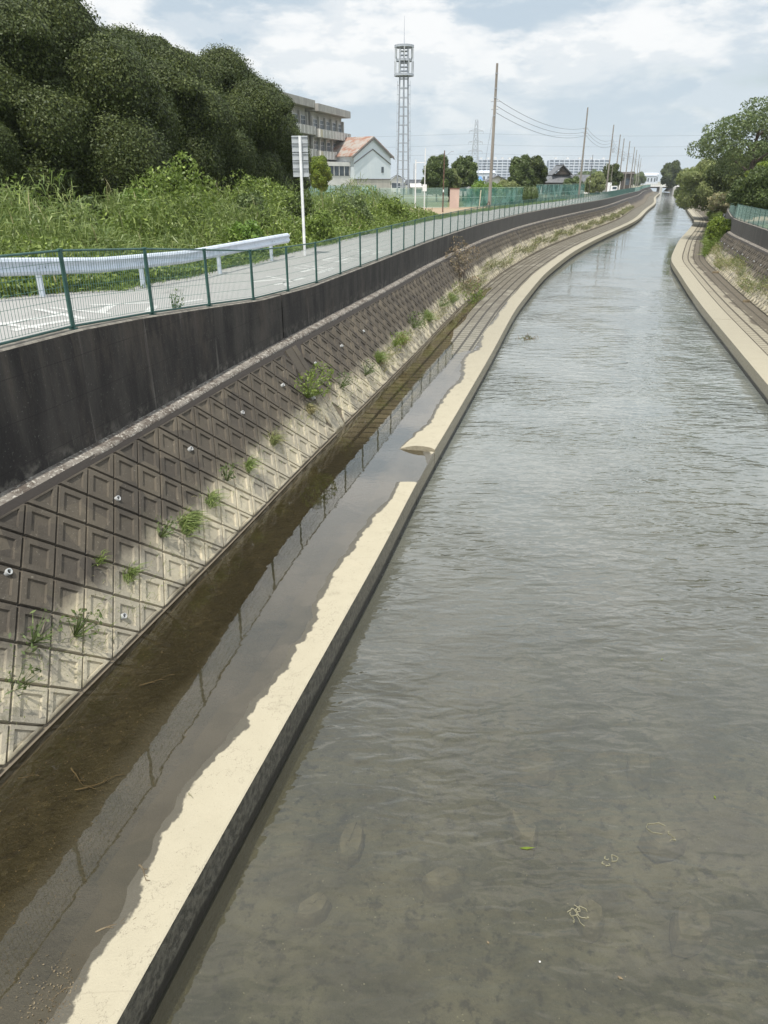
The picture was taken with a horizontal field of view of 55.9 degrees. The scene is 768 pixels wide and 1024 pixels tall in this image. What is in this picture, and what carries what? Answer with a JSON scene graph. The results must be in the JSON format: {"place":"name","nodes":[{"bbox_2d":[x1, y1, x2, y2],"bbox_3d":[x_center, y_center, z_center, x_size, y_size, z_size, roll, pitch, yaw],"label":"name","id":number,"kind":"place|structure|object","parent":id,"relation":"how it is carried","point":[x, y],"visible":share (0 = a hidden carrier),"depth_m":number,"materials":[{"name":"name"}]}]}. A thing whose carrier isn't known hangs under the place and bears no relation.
{"place":"outdoors","nodes":[
{"label":"outdoors","id":0,"kind":"place"},
{"bbox_2d":[281,92,316,192],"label":"school building","id":1,"kind":"structure","parent":0,"point":[302,104],"depth_m":123.40,"materials":[{"name":"grey concrete"}]},
{"bbox_2d":[0,193,625,341],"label":"riverside road","id":2,"kind":"structure","parent":0,"point":[263,274],"depth_m":20.04,"materials":[{"name":"asphalt"}]},
{"bbox_2d":[0,233,289,295],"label":"guardrail","id":3,"kind":"object","parent":2,"relation":"on","point":[266,241],"visible":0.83,"depth_m":18.27,"materials":[{"name":"white metal"}]},
{"bbox_2d":[0,249,379,330],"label":"worn road marking","id":4,"kind":"object","parent":2,"relation":"on","point":[105,308],"visible":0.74,"depth_m":13.62,"materials":[{"name":"paint"}]},
{"bbox_2d":[0,199,564,298],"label":"verge grass","id":5,"kind":"structure","parent":2,"relation":"on","point":[126,285],"depth_m":22.12,"materials":[{"name":"plant"}]},
{"bbox_2d":[0,191,658,1023],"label":"berm path","id":6,"kind":"structure","parent":0,"point":[350,463],"depth_m":9.77,"materials":[{"name":"concrete"}]},
{"bbox_2d":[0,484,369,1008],"bbox_3d":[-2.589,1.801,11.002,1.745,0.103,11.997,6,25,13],"label":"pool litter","id":7,"kind":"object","parent":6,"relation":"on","point":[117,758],"visible":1,"depth_m":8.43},
{"bbox_2d":[0,186,653,788],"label":"retaining wall","id":8,"kind":"structure","parent":6,"relation":"on","point":[118,438],"depth_m":12.60,"materials":[{"name":"concrete"}]},
{"bbox_2d":[6,664,41,695],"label":"weed tuft","id":9,"kind":"object","parent":8,"relation":"on","point":[22,680],"visible":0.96,"depth_m":8.74,"materials":[{"name":"green plant"}]},
{"bbox_2d":[8,608,63,657],"bbox_3d":[-4.317,1.496,9.127,0.542,0.367,0.819,0,25,0],"label":"weed tuft","id":10,"kind":"object","parent":8,"relation":"on","point":[35,635],"visible":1,"depth_m":9.12,"materials":[{"name":"green plant"}]},
{"bbox_2d":[65,608,103,638],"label":"weed tuft","id":11,"kind":"object","parent":8,"relation":"on","point":[77,630],"visible":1,"depth_m":9.76,"materials":[{"name":"green plant"}]},
{"bbox_2d":[122,559,147,585],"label":"weed tuft","id":12,"kind":"object","parent":8,"relation":"attached to","point":[129,576],"visible":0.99,"depth_m":10.96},
{"bbox_2d":[153,515,179,537],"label":"weed tuft","id":13,"kind":"object","parent":8,"relation":"on","point":[165,533],"visible":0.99,"depth_m":11.84,"materials":[{"name":"green plant"}]},
{"bbox_2d":[175,504,210,537],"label":"grass tuft","id":14,"kind":"object","parent":8,"relation":"on","point":[190,524],"visible":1,"depth_m":12.50,"materials":[{"name":"plant"}]},
{"bbox_2d":[0,340,399,743],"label":"crack weeds","id":15,"kind":"object","parent":8,"relation":"on","point":[165,560],"visible":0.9,"depth_m":10.65,"materials":[{"name":"green plant"}]},
{"bbox_2d":[202,488,231,508],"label":"grass tuft","id":16,"kind":"object","parent":8,"relation":"on","point":[211,498],"visible":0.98,"depth_m":13.35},
{"bbox_2d":[219,462,237,480],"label":"weed tuft","id":17,"kind":"object","parent":8,"relation":"on","point":[230,473],"visible":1,"depth_m":14.07,"materials":[{"name":"green plant"}]},
{"bbox_2d":[235,454,266,473],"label":"weed tuft","id":18,"kind":"object","parent":8,"relation":"on","point":[249,466],"visible":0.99,"depth_m":14.88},
{"bbox_2d":[266,430,290,445],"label":"weed tuft","id":19,"kind":"object","parent":8,"relation":"on","point":[276,438],"visible":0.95,"depth_m":16.21,"materials":[{"name":"green plant"}]},
{"bbox_2d":[294,361,334,397],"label":"leafy bush","id":20,"kind":"object","parent":8,"relation":"on","point":[313,391],"visible":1,"depth_m":18.49,"materials":[{"name":"plant"}]},
{"bbox_2d":[0,184,650,344],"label":"fence","id":21,"kind":"object","parent":8,"relation":"on","point":[361,235],"visible":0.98,"depth_m":16.32,"materials":[{"name":"metal"}]},
{"bbox_2d":[390,331,410,348],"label":"leafy bush","id":22,"kind":"object","parent":8,"relation":"on","point":[399,341],"visible":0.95,"depth_m":26.23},
{"bbox_2d":[407,310,427,328],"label":"leafy bush","id":23,"kind":"object","parent":8,"relation":"on","point":[416,322],"visible":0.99,"depth_m":29.17,"materials":[{"name":"green plant"}]},
{"bbox_2d":[378,283,475,371],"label":"sparse slope weeds","id":24,"kind":"object","parent":8,"relation":"on","point":[391,347],"visible":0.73,"depth_m":29.58,"materials":[{"name":"green plant"}]},
{"bbox_2d":[445,235,484,303],"bbox_3d":[4.624,-14.086,42.359,2.606,3.862,7.028,0,25,0],"label":"brown bush","id":25,"kind":"object","parent":8,"relation":"attached to","point":[474,286],"visible":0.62,"depth_m":40.99,"materials":[{"name":"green plant"}]},
{"bbox_2d":[452,205,634,298],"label":"slope weeds","id":26,"kind":"object","parent":8,"relation":"on","point":[619,213],"visible":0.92,"depth_m":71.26,"materials":[{"name":"plant"}]},
{"bbox_2d":[29,182,659,291],"bbox_3d":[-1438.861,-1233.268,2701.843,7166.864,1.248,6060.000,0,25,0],"label":"field ground","id":27,"kind":"structure","parent":0,"point":[430,201],"depth_m":115.32,"materials":[{"name":"soil"}]},
{"bbox_2d":[0,58,13,174],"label":"evergreen tree","id":28,"kind":"object","parent":27,"relation":"on","point":[4,106],"visible":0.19,"depth_m":29.93,"materials":[{"name":"green plant"}]},
{"bbox_2d":[0,121,48,244],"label":"evergreen tree","id":29,"kind":"object","parent":27,"relation":"on","point":[11,156],"visible":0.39,"depth_m":29.88,"materials":[{"name":"green plant"}]},
{"bbox_2d":[54,195,109,244],"bbox_3d":[-11.238,-10.447,27.149,2.098,2.696,1.836,0,25,0],"label":"leafy shrub","id":30,"kind":"object","parent":27,"relation":"on","point":[89,200],"visible":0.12,"depth_m":26.62,"materials":[{"name":"green plant"}]},
{"bbox_2d":[0,0,181,241],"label":"evergreen tree","id":31,"kind":"object","parent":27,"relation":"on","point":[81,88],"visible":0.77,"depth_m":32.19,"materials":[{"name":"green plant"}]},
{"bbox_2d":[109,188,163,241],"bbox_3d":[-10.584,-12.422,31.182,2.469,2.921,2.352,0,25,0],"label":"leafy shrub","id":32,"kind":"object","parent":27,"relation":"on","point":[145,191],"visible":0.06,"depth_m":30.57,"materials":[{"name":"green plant"}]},
{"bbox_2d":[101,22,240,204],"bbox_3d":[-14.562,-21.993,42.506,12.016,12.014,12.708,-14,28,-27],"label":"evergreen tree","id":33,"kind":"object","parent":27,"relation":"on","point":[208,121],"visible":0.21,"depth_m":40.50,"materials":[{"name":"green plant"}]},
{"bbox_2d":[126,150,221,250],"bbox_3d":[-8.342,-11.872,28.706,3.590,4.473,3.514,0,25,0],"label":"leafy shrub","id":34,"kind":"object","parent":27,"relation":"on","point":[170,174],"visible":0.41,"depth_m":27.89,"materials":[{"name":"plant"}]},
{"bbox_2d":[141,29,267,217],"bbox_3d":[-13.594,-23.527,46.428,12.245,12.106,12.375,8,26,16],"label":"evergreen tree","id":35,"kind":"object","parent":27,"relation":"on","point":[242,153],"visible":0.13,"depth_m":44.84,"materials":[{"name":"green plant"}]},
{"bbox_2d":[0,168,443,292],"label":"tall reeds","id":36,"kind":"object","parent":27,"relation":"on","point":[114,240],"visible":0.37,"depth_m":24.66,"materials":[{"name":"plant"}]},
{"bbox_2d":[0,167,445,295],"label":"leafy weeds","id":37,"kind":"object","parent":27,"relation":"on","point":[345,228],"visible":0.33,"depth_m":26.38,"materials":[{"name":"plant"}]},
{"bbox_2d":[219,219,268,258],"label":"leafy shrub","id":38,"kind":"object","parent":27,"relation":"on","point":[247,231],"visible":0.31,"depth_m":27.33,"materials":[{"name":"green plant"}]},
{"bbox_2d":[196,39,301,204],"bbox_3d":[-12.090,-25.431,50.021,12.708,12.014,12.016,0,25,0],"label":"evergreen tree","id":39,"kind":"object","parent":27,"relation":"on","point":[273,139],"visible":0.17,"depth_m":47.11,"materials":[{"name":"green plant"}]},
{"bbox_2d":[228,189,276,234],"bbox_3d":[-6.373,-13.967,34.955,2.441,3.012,2.459,0,25,0],"label":"leafy shrub","id":40,"kind":"object","parent":27,"relation":"on","point":[244,200],"visible":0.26,"depth_m":34.20,"materials":[{"name":"green plant"}]},
{"bbox_2d":[228,174,296,234],"bbox_3d":[-6.824,-17.155,41.187,3.830,3.877,4.229,-20,31,-37],"label":"leafy shrub","id":41,"kind":"object","parent":27,"relation":"on","point":[264,191],"visible":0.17,"depth_m":40.55,"materials":[{"name":"plant"}]},
{"bbox_2d":[251,70,310,194],"bbox_3d":[-11.506,-28.258,56.895,12.120,11.982,12.249,9,26,19],"label":"evergreen tree","id":42,"kind":"object","parent":27,"relation":"on","point":[294,179],"visible":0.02,"depth_m":55.11,"materials":[{"name":"green plant"}]},
{"bbox_2d":[281,112,304,176],"bbox_3d":[-11.719,-27.098,54.054,12.327,11.654,11.656,1,25,2],"label":"evergreen tree","id":43,"kind":"object","parent":27,"relation":"on","point":[289,168],"visible":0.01,"depth_m":53.10,"materials":[{"name":"green plant"}]},
{"bbox_2d":[277,190,317,241],"bbox_3d":[-4.547,-15.764,38.981,2.247,2.975,2.270,-20,31,-36],"label":"leafy shrub","id":44,"kind":"object","parent":27,"relation":"on","point":[308,205],"visible":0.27,"depth_m":38.38,"materials":[{"name":"green plant"}]},
{"bbox_2d":[291,136,308,255],"bbox_3d":[-3.190,-12.090,28.161,0.600,4.556,0.183,0,25,0],"label":"road sign","id":45,"kind":"object","parent":27,"relation":"on","point":[300,160],"visible":0.94,"depth_m":27.66,"materials":[{"name":"metal"}]},
{"bbox_2d":[294,208,337,243],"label":"leafy shrub","id":46,"kind":"object","parent":27,"relation":"on","point":[313,222],"visible":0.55,"depth_m":33.56,"materials":[{"name":"plant"}]},
{"bbox_2d":[309,155,332,197],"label":"citrus bush","id":47,"kind":"object","parent":27,"relation":"on","point":[320,175],"visible":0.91,"depth_m":89.81,"materials":[{"name":"green plant"}]},
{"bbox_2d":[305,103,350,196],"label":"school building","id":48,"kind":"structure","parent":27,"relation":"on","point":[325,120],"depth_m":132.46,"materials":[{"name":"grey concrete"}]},
{"bbox_2d":[331,194,373,228],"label":"leafy shrub","id":49,"kind":"object","parent":27,"relation":"on","point":[361,206],"visible":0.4,"depth_m":42.52,"materials":[{"name":"green plant"}]},
{"bbox_2d":[324,136,394,197],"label":"house","id":50,"kind":"structure","parent":27,"relation":"on","point":[369,157],"depth_m":136.52,"materials":[{"name":"paint"}]},
{"bbox_2d":[373,196,408,224],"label":"leafy shrub","id":51,"kind":"object","parent":27,"relation":"on","point":[392,204],"visible":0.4,"depth_m":48.49,"materials":[{"name":"plant"}]},
{"bbox_2d":[394,16,413,194],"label":"lattice mast","id":52,"kind":"object","parent":27,"relation":"on","point":[404,60],"visible":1,"depth_m":173.99,"materials":[{"name":"metal"}]},
{"bbox_2d":[420,153,454,201],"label":"round tree","id":53,"kind":"object","parent":27,"relation":"on","point":[433,171],"visible":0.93,"depth_m":116.63,"materials":[{"name":"green plant"}]},
{"bbox_2d":[442,168,461,200],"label":"round tree","id":54,"kind":"object","parent":27,"relation":"on","point":[457,182],"visible":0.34,"depth_m":120.18,"materials":[{"name":"green plant"}]},
{"bbox_2d":[449,188,459,207],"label":"pink pillar","id":55,"kind":"structure","parent":27,"relation":"on","point":[454,198],"depth_m":89.75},
{"bbox_2d":[451,155,478,200],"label":"spreading tree","id":56,"kind":"object","parent":27,"relation":"on","point":[466,167],"visible":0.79,"depth_m":123.55,"materials":[{"name":"green plant"}]},
{"bbox_2d":[468,120,482,172],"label":"lattice pylon","id":57,"kind":"object","parent":27,"relation":"on","point":[477,149],"visible":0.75,"depth_m":445.67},
{"bbox_2d":[469,179,504,204],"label":"tall bush","id":58,"kind":"object","parent":27,"relation":"on","point":[477,186],"visible":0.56,"depth_m":101.02,"materials":[{"name":"green plant"}]},
{"bbox_2d":[459,187,522,206],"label":"green net fence","id":59,"kind":"object","parent":27,"relation":"on","point":[467,200],"visible":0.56,"depth_m":94.72,"materials":[{"name":"paint"}]},
{"bbox_2d":[476,157,510,178],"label":"apartment block","id":60,"kind":"structure","parent":27,"relation":"on","point":[501,166],"depth_m":811.33,"materials":[{"name":"concrete"}]},
{"bbox_2d":[487,63,499,206],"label":"utility pole","id":61,"kind":"object","parent":27,"relation":"on","point":[494,109],"visible":0.97,"depth_m":74.14,"materials":[{"name":"concrete"}]},
{"bbox_2d":[500,184,538,204],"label":"clipped hedge","id":62,"kind":"object","parent":27,"relation":"on","point":[524,193],"visible":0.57,"depth_m":102.97,"materials":[{"name":"green plant"}]},
{"bbox_2d":[507,154,535,186],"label":"round tree","id":63,"kind":"object","parent":27,"relation":"on","point":[521,170],"visible":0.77,"depth_m":116.56,"materials":[{"name":"green plant"}]},
{"bbox_2d":[529,155,547,193],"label":"round tree","id":64,"kind":"object","parent":27,"relation":"on","point":[538,166],"visible":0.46,"depth_m":118.21,"materials":[{"name":"green plant"}]},
{"bbox_2d":[536,184,584,200],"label":"green net fence","id":65,"kind":"object","parent":27,"relation":"on","point":[554,191],"visible":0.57,"depth_m":123.35,"materials":[{"name":"paint"}]},
{"bbox_2d":[562,174,583,194],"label":"garden tree","id":66,"kind":"object","parent":27,"relation":"on","point":[571,182],"visible":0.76,"depth_m":177.11,"materials":[{"name":"green plant"}]},
{"bbox_2d":[547,157,608,174],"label":"apartment block","id":67,"kind":"structure","parent":27,"relation":"on","point":[573,166],"depth_m":810.93,"materials":[{"name":"concrete"}]},
{"bbox_2d":[578,107,588,197],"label":"utility pole","id":68,"kind":"object","parent":27,"relation":"on","point":[585,133],"visible":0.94,"depth_m":128.25,"materials":[{"name":"concrete"}]},
{"bbox_2d":[582,171,605,194],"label":"garden tree","id":69,"kind":"object","parent":27,"relation":"on","point":[597,181],"visible":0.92,"depth_m":171.55,"materials":[{"name":"green plant"}]},
{"bbox_2d":[602,163,623,186],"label":"garden tree","id":70,"kind":"object","parent":27,"relation":"on","point":[617,176],"visible":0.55,"depth_m":178.25,"materials":[{"name":"green plant"}]},
{"bbox_2d":[620,172,635,188],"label":"house","id":71,"kind":"structure","parent":27,"relation":"on","point":[627,181],"depth_m":272.95,"materials":[{"name":"grey wood"}]},
{"bbox_2d":[630,171,646,185],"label":"distant tree","id":72,"kind":"object","parent":27,"relation":"on","point":[642,177],"visible":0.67,"depth_m":504.46,"materials":[{"name":"green plant"}]},
{"bbox_2d":[660,159,682,188],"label":"round tree","id":73,"kind":"object","parent":27,"relation":"on","point":[669,171],"visible":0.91,"depth_m":360.01,"materials":[{"name":"green plant"}]},
{"bbox_2d":[410,184,432,195],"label":"house","id":74,"kind":"structure","parent":0,"point":[419,191],"depth_m":168.23,"materials":[{"name":"white paint"}]},
{"bbox_2d":[81,0,767,216],"label":"sky","id":75,"kind":"structure","parent":0,"point":[658,72],"materials":[{"name":"white"}]},
{"bbox_2d":[160,744,767,1023],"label":"river bed","id":76,"kind":"object","parent":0,"point":[398,954],"visible":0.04,"depth_m":7.80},
{"bbox_2d":[17,482,416,1023],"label":"concrete kerb","id":77,"kind":"structure","parent":76,"relation":"on","point":[184,849],"depth_m":7.80,"materials":[{"name":"concrete"}]},
{"bbox_2d":[295,892,330,927],"bbox_3d":[-0.735,4.136,7.486,0.399,0.281,0.220,-14,28,-28],"label":"submerged rock","id":78,"kind":"object","parent":76,"relation":"on","point":[314,910],"visible":1,"depth_m":7.41,"materials":[{"name":"stone"}]},
{"bbox_2d":[337,822,363,869],"bbox_3d":[-0.380,3.794,8.228,0.285,0.275,0.559,11,28,12],"label":"submerged rock","id":79,"kind":"object","parent":76,"relation":"on","point":[349,851],"visible":0.99,"depth_m":8.11,"materials":[{"name":"stone"}]},
{"bbox_2d":[376,450,433,502],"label":"concrete kerb","id":80,"kind":"structure","parent":76,"relation":"on","point":[413,466],"depth_m":17.13,"materials":[{"name":"concrete"}]},
{"bbox_2d":[421,866,461,902],"bbox_3d":[0.610,4.012,7.771,0.391,0.276,0.280,-7,25,-15],"label":"submerged rock","id":81,"kind":"object","parent":76,"relation":"on","point":[440,884],"visible":1,"depth_m":7.68,"materials":[{"name":"stone"}]},
{"bbox_2d":[397,296,524,469],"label":"concrete kerb","id":82,"kind":"structure","parent":76,"relation":"on","point":[434,428],"depth_m":23.30,"materials":[{"name":"concrete"}]},
{"bbox_2d":[509,809,537,858],"bbox_3d":[1.622,3.708,8.417,0.256,0.285,0.576,-12,25,-22],"label":"submerged rock","id":83,"kind":"object","parent":76,"relation":"on","point":[524,830],"visible":1,"depth_m":8.31,"materials":[{"name":"stone"}]},
{"bbox_2d":[514,753,555,785],"bbox_3d":[1.982,3.300,9.305,0.605,0.281,0.336,-8,22,-22],"label":"submerged rock","id":84,"kind":"object","parent":76,"relation":"on","point":[536,769],"visible":1,"depth_m":9.20,"materials":[{"name":"stone"}]},
{"bbox_2d":[512,254,569,304],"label":"concrete kerb","id":85,"kind":"structure","parent":76,"relation":"on","point":[530,285],"depth_m":51.44,"materials":[{"name":"concrete"}]},
{"bbox_2d":[561,235,605,259],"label":"concrete kerb","id":86,"kind":"structure","parent":76,"relation":"on","point":[574,251],"depth_m":76.74,"materials":[{"name":"concrete"}]},
{"bbox_2d":[573,894,603,942],"bbox_3d":[2.121,4.155,7.444,0.263,0.281,0.427,-2,24,-7],"label":"submerged rock","id":87,"kind":"object","parent":76,"relation":"on","point":[591,931],"visible":0.98,"depth_m":7.33,"materials":[{"name":"stone"}]},
{"bbox_2d":[599,223,630,238],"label":"concrete kerb","id":88,"kind":"structure","parent":76,"relation":"on","point":[614,231],"depth_m":100.72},
{"bbox_2d":[638,822,686,861],"bbox_3d":[3.233,3.764,8.310,0.573,0.289,0.342,-2,26,-12],"label":"submerged rock","id":89,"kind":"object","parent":76,"relation":"on","point":[656,847],"visible":0.95,"depth_m":8.21,"materials":[{"name":"stone"}]},
{"bbox_2d":[670,241,686,272],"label":"concrete kerb","id":90,"kind":"structure","parent":76,"relation":"on","point":[676,258],"depth_m":64.46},
{"bbox_2d":[670,900,711,957],"bbox_3d":[3.111,4.204,7.324,0.364,0.281,0.545,10,26,20],"label":"submerged rock","id":91,"kind":"object","parent":76,"relation":"on","point":[688,934],"visible":0.99,"depth_m":7.22,"materials":[{"name":"stone"}]},
{"bbox_2d":[673,266,731,329],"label":"concrete kerb","id":92,"kind":"structure","parent":76,"relation":"on","point":[708,308],"depth_m":42.13,"materials":[{"name":"concrete"}]},
{"bbox_2d":[711,319,767,404],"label":"concrete kerb","id":93,"kind":"structure","parent":76,"relation":"on","point":[748,355],"depth_m":28.82,"materials":[{"name":"concrete"}]},
{"bbox_2d":[294,192,767,743],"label":"river water","id":94,"kind":"structure","parent":0,"point":[616,416],"depth_m":14.34,"materials":[{"name":"liquid"}]},
{"bbox_2d":[542,164,572,193],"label":"house","id":95,"kind":"structure","parent":0,"point":[560,175],"depth_m":183.79,"materials":[{"name":"paint"}]},
{"bbox_2d":[667,191,767,355],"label":"berm path","id":96,"kind":"structure","parent":0,"point":[750,319],"depth_m":43.46,"materials":[{"name":"concrete"}]},
{"bbox_2d":[697,210,724,256],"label":"slope brush","id":97,"kind":"object","parent":96,"relation":"on","point":[707,244],"visible":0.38,"depth_m":66.20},
{"bbox_2d":[663,188,767,315],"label":"retaining wall","id":98,"kind":"structure","parent":96,"relation":"on","point":[748,241],"depth_m":48.32,"materials":[{"name":"concrete"}]},
{"bbox_2d":[705,215,730,242],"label":"slope bush","id":99,"kind":"object","parent":98,"relation":"on","point":[718,225],"visible":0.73,"depth_m":62.53,"materials":[{"name":"green plant"}]},
{"bbox_2d":[706,241,767,302],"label":"slope weeds","id":100,"kind":"object","parent":98,"relation":"on","point":[726,265],"visible":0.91,"depth_m":46.93,"materials":[{"name":"green plant"}]},
{"bbox_2d":[729,204,767,229],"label":"fence","id":101,"kind":"object","parent":98,"relation":"on","point":[734,210],"visible":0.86,"depth_m":53.10,"materials":[{"name":"metal"}]},
{"bbox_2d":[677,185,767,227],"bbox_3d":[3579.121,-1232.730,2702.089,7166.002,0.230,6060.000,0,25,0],"label":"bank ground","id":102,"kind":"structure","parent":0,"point":[755,220],"depth_m":64.02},
{"bbox_2d":[673,158,720,213],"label":"willowy bush","id":103,"kind":"object","parent":102,"relation":"on","point":[694,190],"visible":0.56,"depth_m":106.26,"materials":[{"name":"green plant"}]},
{"bbox_2d":[706,191,730,212],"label":"dry bush","id":104,"kind":"object","parent":102,"relation":"on","point":[717,201],"visible":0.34,"depth_m":85.09,"materials":[{"name":"beige plant"}]},
{"bbox_2d":[685,96,767,177],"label":"broadleaf tree","id":105,"kind":"object","parent":102,"relation":"on","point":[748,123],"visible":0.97,"depth_m":75.58,"materials":[{"name":"green plant"}]},
{"bbox_2d":[703,140,767,192],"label":"broadleaf tree","id":106,"kind":"object","parent":102,"relation":"on","point":[719,182],"visible":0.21,"depth_m":89.65,"materials":[{"name":"green plant"}]},
{"bbox_2d":[725,165,767,219],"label":"vine bush","id":107,"kind":"object","parent":102,"relation":"on","point":[751,189],"visible":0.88,"depth_m":58.33,"materials":[{"name":"green plant"}]},
{"label":"pool water","id":108,"kind":"structure","parent":0,"visible":0},
{"bbox_2d":[15,939,98,1023],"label":"drift scum","id":109,"kind":"object","parent":108,"relation":"on","point":[49,991],"visible":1,"depth_m":6.01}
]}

